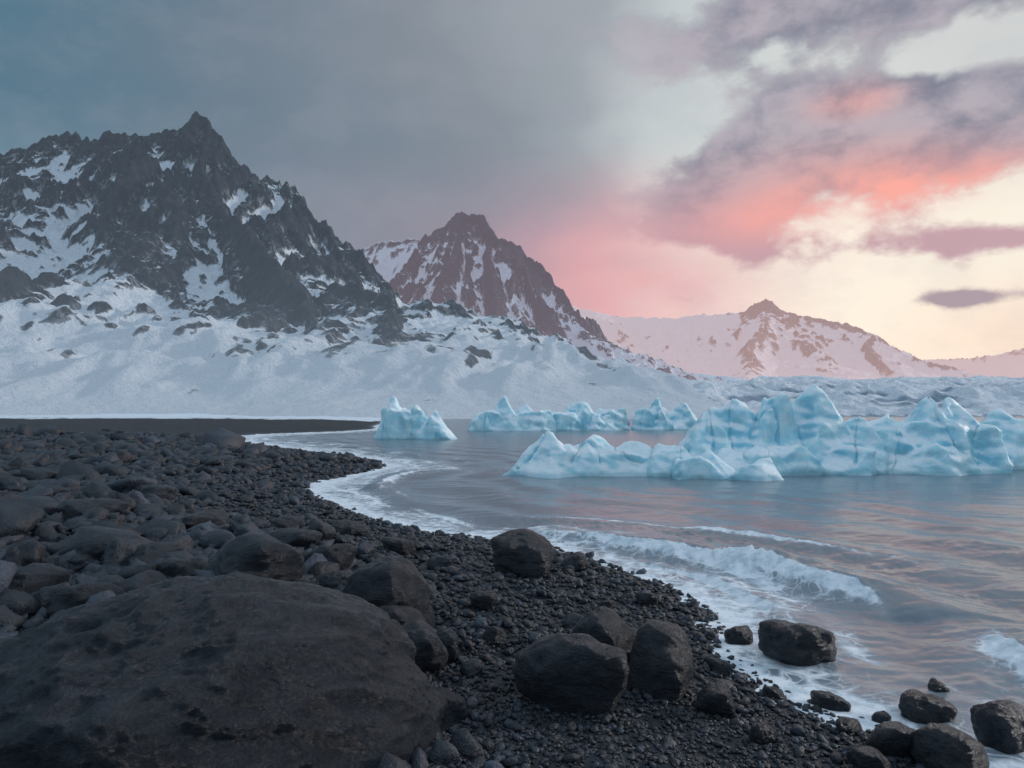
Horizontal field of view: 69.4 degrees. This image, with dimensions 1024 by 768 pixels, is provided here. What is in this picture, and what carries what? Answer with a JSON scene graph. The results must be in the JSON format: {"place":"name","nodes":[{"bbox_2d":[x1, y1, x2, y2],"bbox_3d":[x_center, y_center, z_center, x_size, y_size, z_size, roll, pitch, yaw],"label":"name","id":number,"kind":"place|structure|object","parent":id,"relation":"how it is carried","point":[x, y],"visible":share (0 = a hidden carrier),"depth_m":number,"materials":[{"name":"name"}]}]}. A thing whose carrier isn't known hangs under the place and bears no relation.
{"place":"outdoors","nodes":[
{"label":"outdoors","id":0,"kind":"place"},
{"bbox_2d":[0,111,755,418],"bbox_3d":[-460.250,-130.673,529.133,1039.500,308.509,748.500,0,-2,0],"label":"snowy mountain","id":1,"kind":"structure","parent":0,"point":[192,265],"depth_m":388.77,"materials":[{"name":"white snow"}]},
{"bbox_2d":[0,373,1023,767],"bbox_3d":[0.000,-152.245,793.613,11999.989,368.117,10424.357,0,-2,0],"label":"beach ground","id":2,"kind":"structure","parent":0,"point":[980,395],"depth_m":80.03,"materials":[{"name":"black gravel"}]},
{"bbox_2d":[8,563,70,593],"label":"boulder","id":3,"kind":"object","parent":2,"relation":"on","point":[31,578],"visible":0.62,"depth_m":7.12,"materials":[{"name":"grey stone"}]},
{"bbox_2d":[72,524,91,533],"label":"boulder","id":4,"kind":"object","parent":2,"relation":"on","point":[74,531],"visible":0.04,"depth_m":10.37,"materials":[{"name":"grey stone"}]},
{"bbox_2d":[46,582,124,617],"bbox_3d":[-3.886,2.010,6.846,0.686,0.376,0.593,1,-2,-25],"label":"boulder","id":5,"kind":"object","parent":2,"relation":"on","point":[71,596],"visible":0.48,"depth_m":6.66,"materials":[{"name":"grey stone"}]},
{"bbox_2d":[55,498,128,519],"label":"boulder","id":6,"kind":"object","parent":2,"relation":"on","point":[70,508],"visible":0.45,"depth_m":11.94,"materials":[{"name":"grey stone"}]},
{"bbox_2d":[122,542,183,565],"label":"boulder","id":7,"kind":"object","parent":2,"relation":"on","point":[147,553],"visible":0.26,"depth_m":8.48,"materials":[{"name":"grey stone"}]},
{"bbox_2d":[133,484,176,499],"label":"boulder","id":8,"kind":"object","parent":2,"relation":"on","point":[165,492],"visible":0.61,"depth_m":15.48,"materials":[{"name":"grey stone"}]},
{"bbox_2d":[156,557,201,577],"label":"boulder","id":9,"kind":"object","parent":2,"relation":"on","point":[173,567],"visible":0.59,"depth_m":7.78,"materials":[{"name":"grey stone"}]},
{"bbox_2d":[179,509,228,529],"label":"boulder","id":10,"kind":"object","parent":2,"relation":"on","point":[217,517],"visible":0.45,"depth_m":11.89,"materials":[{"name":"grey stone"}]},
{"bbox_2d":[0,467,431,636],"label":"beach rocks","id":11,"kind":"object","parent":2,"relation":"on","point":[17,517],"visible":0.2,"depth_m":9.86,"materials":[{"name":"stone"}]},
{"bbox_2d":[0,572,457,767],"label":"boulder","id":12,"kind":"object","parent":2,"relation":"on","point":[236,670],"visible":0.97,"depth_m":4.00,"materials":[{"name":"black stone"}]},
{"bbox_2d":[203,532,304,581],"bbox_3d":[-2.742,1.944,7.830,1.059,0.721,0.996,1,-2,-15],"label":"boulder","id":13,"kind":"object","parent":2,"relation":"on","point":[261,554],"visible":0.6,"depth_m":7.53,"materials":[{"name":"grey stone"}]},
{"bbox_2d":[268,515,304,528],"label":"boulder","id":14,"kind":"object","parent":2,"relation":"on","point":[291,521],"visible":0.61,"depth_m":12.71,"materials":[{"name":"grey stone"}]},
{"bbox_2d":[265,527,321,549],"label":"boulder","id":15,"kind":"object","parent":2,"relation":"on","point":[295,537],"visible":0.41,"depth_m":9.86,"materials":[{"name":"grey stone"}]},
{"bbox_2d":[307,543,355,568],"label":"boulder","id":16,"kind":"object","parent":2,"relation":"on","point":[342,555],"visible":0.57,"depth_m":8.82,"materials":[{"name":"grey stone"}]},
{"bbox_2d":[319,570,353,588],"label":"boulder","id":17,"kind":"object","parent":2,"relation":"on","point":[332,579],"visible":0.51,"depth_m":8.00,"materials":[{"name":"grey stone"}]},
{"bbox_2d":[331,519,370,537],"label":"boulder","id":18,"kind":"object","parent":2,"relation":"on","point":[350,527],"visible":0.52,"depth_m":12.03,"materials":[{"name":"grey stone"}]},
{"bbox_2d":[343,555,435,627],"bbox_3d":[-1.204,2.041,7.104,0.758,0.740,0.919,2,-3,-44],"label":"boulder","id":19,"kind":"object","parent":2,"relation":"on","point":[389,580],"visible":0.59,"depth_m":6.85,"materials":[{"name":"grey stone"}]},
{"bbox_2d":[382,537,416,555],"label":"boulder","id":20,"kind":"object","parent":2,"relation":"on","point":[403,546],"visible":0.76,"depth_m":10.33,"materials":[{"name":"grey stone"}]},
{"bbox_2d":[379,605,426,624],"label":"boulder","id":21,"kind":"object","parent":2,"relation":"on","point":[401,615],"visible":0.31,"depth_m":6.33,"materials":[{"name":"grey stone"}]},
{"bbox_2d":[0,422,835,767],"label":"beach stones","id":22,"kind":"object","parent":2,"relation":"on","point":[94,538],"visible":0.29,"depth_m":8.45,"materials":[{"name":"black stone"}]},
{"bbox_2d":[401,620,447,672],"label":"boulder","id":23,"kind":"object","parent":2,"relation":"on","point":[431,656],"visible":0.44,"depth_m":5.54,"materials":[{"name":"grey stone"}]},
{"bbox_2d":[427,556,452,569],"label":"boulder","id":24,"kind":"object","parent":2,"relation":"on","point":[435,561],"visible":0.56,"depth_m":9.26,"materials":[{"name":"grey stone"}]},
{"bbox_2d":[435,628,459,664],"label":"boulder","id":25,"kind":"object","parent":2,"relation":"on","point":[449,639],"visible":0.45,"depth_m":5.94,"materials":[{"name":"grey stone"}]},
{"bbox_2d":[437,687,469,720],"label":"boulder","id":26,"kind":"object","parent":2,"relation":"on","point":[457,705],"visible":0.44,"depth_m":4.86,"materials":[{"name":"black stone"}]},
{"bbox_2d":[0,427,925,767],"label":"beach pebbles","id":27,"kind":"object","parent":2,"relation":"on","point":[130,451],"visible":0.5,"depth_m":8.60,"materials":[{"name":"gravel"}]},
{"bbox_2d":[469,590,497,610],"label":"boulder","id":28,"kind":"object","parent":2,"relation":"on","point":[485,600],"visible":0.97,"depth_m":7.45,"materials":[{"name":"grey stone"}]},
{"bbox_2d":[483,626,507,646],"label":"boulder","id":29,"kind":"object","parent":2,"relation":"on","point":[496,636],"visible":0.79,"depth_m":6.47,"materials":[{"name":"grey stone"}]},
{"bbox_2d":[490,528,557,577],"bbox_3d":[0.155,2.199,9.524,0.878,0.609,0.741,0,-2,0],"label":"boulder","id":30,"kind":"object","parent":2,"relation":"on","point":[527,553],"visible":0.91,"depth_m":9.29,"materials":[{"name":"grey stone"}]},
{"bbox_2d":[513,633,628,715],"bbox_3d":[0.401,2.070,5.274,0.788,0.596,0.621,0,-2,0],"label":"boulder","id":31,"kind":"object","parent":2,"relation":"on","point":[577,673],"visible":0.91,"depth_m":5.02,"materials":[{"name":"black stone"}]},
{"bbox_2d":[557,551,588,571],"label":"boulder","id":32,"kind":"object","parent":2,"relation":"on","point":[578,561],"visible":0.69,"depth_m":9.92,"materials":[{"name":"grey stone"}]},
{"bbox_2d":[571,606,636,662],"bbox_3d":[0.784,2.118,5.953,0.556,0.598,0.433,1,-2,-25],"label":"boulder","id":33,"kind":"object","parent":2,"relation":"on","point":[604,625],"visible":0.37,"depth_m":5.87,"materials":[{"name":"grey stone"}]},
{"bbox_2d":[596,600,616,608],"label":"boulder","id":34,"kind":"object","parent":2,"relation":"on","point":[611,604],"visible":0.5,"depth_m":7.76,"materials":[{"name":"grey stone"}]},
{"bbox_2d":[635,591,657,604],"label":"boulder","id":35,"kind":"object","parent":2,"relation":"on","point":[642,597],"visible":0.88,"depth_m":8.14,"materials":[{"name":"grey stone"}]},
{"bbox_2d":[627,620,693,701],"bbox_3d":[1.111,2.128,5.618,0.521,0.606,0.511,0,-2,0],"label":"boulder","id":36,"kind":"object","parent":2,"relation":"on","point":[660,664],"visible":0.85,"depth_m":5.48,"materials":[{"name":"grey stone"}]},
{"bbox_2d":[695,682,735,715],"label":"boulder","id":37,"kind":"object","parent":2,"relation":"on","point":[714,698],"visible":0.93,"depth_m":5.21,"materials":[{"name":"black stone"}]},
{"bbox_2d":[706,657,732,674],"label":"boulder","id":38,"kind":"object","parent":2,"relation":"on","point":[719,666],"visible":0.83,"depth_m":6.17,"materials":[{"name":"black stone"}]},
{"bbox_2d":[724,625,752,644],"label":"boulder","id":39,"kind":"object","parent":2,"relation":"on","point":[739,635],"visible":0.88,"depth_m":6.99,"materials":[{"name":"grey stone"}]},
{"bbox_2d":[749,723,776,743],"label":"boulder","id":40,"kind":"object","parent":2,"relation":"on","point":[764,733],"visible":0.88,"depth_m":4.78,"materials":[{"name":"black stone"}]},
{"bbox_2d":[762,686,786,699],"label":"boulder","id":41,"kind":"object","parent":2,"relation":"on","point":[772,691],"visible":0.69,"depth_m":5.63,"materials":[{"name":"black stone"}]},
{"bbox_2d":[758,619,836,665],"bbox_3d":[2.536,2.311,6.628,0.613,0.405,0.571,1,-2,-14],"label":"boulder","id":42,"kind":"object","parent":2,"relation":"on","point":[791,643],"visible":0.94,"depth_m":6.41,"materials":[{"name":"grey stone"}]},
{"bbox_2d":[810,690,850,711],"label":"boulder","id":43,"kind":"object","parent":2,"relation":"on","point":[827,700],"visible":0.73,"depth_m":5.44,"materials":[{"name":"black stone"}]},
{"bbox_2d":[835,716,861,733],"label":"boulder","id":44,"kind":"object","parent":2,"relation":"on","point":[845,724],"visible":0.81,"depth_m":5.03,"materials":[{"name":"grey stone"}]},
{"bbox_2d":[846,746,891,767],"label":"boulder","id":45,"kind":"object","parent":2,"relation":"on","point":[865,757],"visible":1,"depth_m":4.36,"materials":[{"name":"black stone"}]},
{"bbox_2d":[871,710,890,723],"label":"boulder","id":46,"kind":"object","parent":2,"relation":"on","point":[880,717],"visible":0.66,"depth_m":5.24,"materials":[{"name":"black stone"}]},
{"bbox_2d":[865,721,914,756],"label":"boulder","id":47,"kind":"object","parent":2,"relation":"on","point":[892,738],"visible":0.75,"depth_m":4.61,"materials":[{"name":"black stone"}]},
{"bbox_2d":[898,689,957,723],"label":"boulder","id":48,"kind":"object","parent":2,"relation":"on","point":[916,706],"visible":0.8,"depth_m":5.26,"materials":[{"name":"black stone"}]},
{"bbox_2d":[927,677,949,691],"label":"boulder","id":49,"kind":"object","parent":2,"relation":"on","point":[935,685],"visible":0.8,"depth_m":5.88,"materials":[{"name":"grey stone"}]},
{"bbox_2d":[909,723,989,767],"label":"boulder","id":50,"kind":"object","parent":2,"relation":"on","point":[936,745],"visible":0.98,"depth_m":4.47,"materials":[{"name":"black stone"}]},
{"bbox_2d":[970,700,1023,753],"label":"boulder","id":51,"kind":"object","parent":2,"relation":"on","point":[997,725],"visible":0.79,"depth_m":4.84,"materials":[{"name":"black stone"}]},
{"bbox_2d":[0,0,1023,359],"label":"sky","id":52,"kind":"structure","parent":0,"point":[858,163],"materials":[{"name":"grey"}]},
{"bbox_2d":[360,211,725,380],"bbox_3d":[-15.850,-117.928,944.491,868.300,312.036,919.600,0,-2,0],"label":"snowy mountain","id":53,"kind":"structure","parent":0,"point":[475,264],"depth_m":1052.96,"materials":[{"name":"stone"}]},
{"bbox_2d":[241,417,1023,767],"bbox_3d":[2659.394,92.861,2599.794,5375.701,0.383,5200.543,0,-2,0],"label":"sea water","id":54,"kind":"structure","parent":0,"point":[897,585],"depth_m":12.25,"materials":[{"name":"grey liquid"}]},
{"bbox_2d":[374,396,456,439],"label":"iceberg","id":55,"kind":"object","parent":54,"relation":"on","point":[397,422],"visible":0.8,"depth_m":55.44,"materials":[{"name":"blue ice"}]},
{"bbox_2d":[467,395,556,430],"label":"iceberg","id":56,"kind":"object","parent":54,"relation":"on","point":[502,416],"visible":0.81,"depth_m":77.31,"materials":[{"name":"blue ice"}]},
{"bbox_2d":[552,401,630,430],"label":"iceberg","id":57,"kind":"object","parent":54,"relation":"on","point":[579,416],"visible":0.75,"depth_m":79.58,"materials":[{"name":"blue ice"}]},
{"bbox_2d":[503,431,691,478],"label":"iceberg","id":58,"kind":"object","parent":54,"relation":"on","point":[548,455],"visible":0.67,"depth_m":24.90,"materials":[{"name":"ice"}]},
{"bbox_2d":[631,397,696,429],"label":"iceberg","id":59,"kind":"object","parent":54,"relation":"on","point":[658,416],"visible":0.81,"depth_m":81.94,"materials":[{"name":"blue ice"}]},
{"bbox_2d":[672,450,734,479],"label":"iceberg","id":60,"kind":"object","parent":54,"relation":"on","point":[707,464],"visible":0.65,"depth_m":23.70,"materials":[{"name":"blue ice"}]},
{"bbox_2d":[724,458,783,480],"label":"iceberg","id":61,"kind":"object","parent":54,"relation":"on","point":[763,469],"visible":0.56,"depth_m":23.26,"materials":[{"name":"blue ice"}]},
{"bbox_2d":[677,384,889,475],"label":"iceberg","id":62,"kind":"object","parent":54,"relation":"on","point":[809,431],"visible":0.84,"depth_m":26.32,"materials":[{"name":"blue ice"}]},
{"bbox_2d":[868,397,1013,475],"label":"iceberg","id":63,"kind":"object","parent":54,"relation":"on","point":[928,436],"visible":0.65,"depth_m":26.04,"materials":[{"name":"blue ice"}]},
{"bbox_2d":[979,409,1023,469],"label":"iceberg","id":64,"kind":"object","parent":54,"relation":"on","point":[1010,426],"visible":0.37,"depth_m":27.95,"materials":[{"name":"blue ice"}]},
{"bbox_2d":[572,299,993,379],"bbox_3d":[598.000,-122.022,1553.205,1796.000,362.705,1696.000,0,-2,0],"label":"snowy mountain","id":65,"kind":"structure","parent":0,"point":[766,337],"depth_m":1772.12,"materials":[{"name":"white snow"}]},
{"bbox_2d":[920,348,1023,377],"bbox_3d":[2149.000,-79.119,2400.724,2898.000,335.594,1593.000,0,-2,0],"label":"snowy mountain","id":66,"kind":"structure","parent":0,"point":[1009,364],"depth_m":2460.96,"materials":[{"name":"white snow"}]}
]}

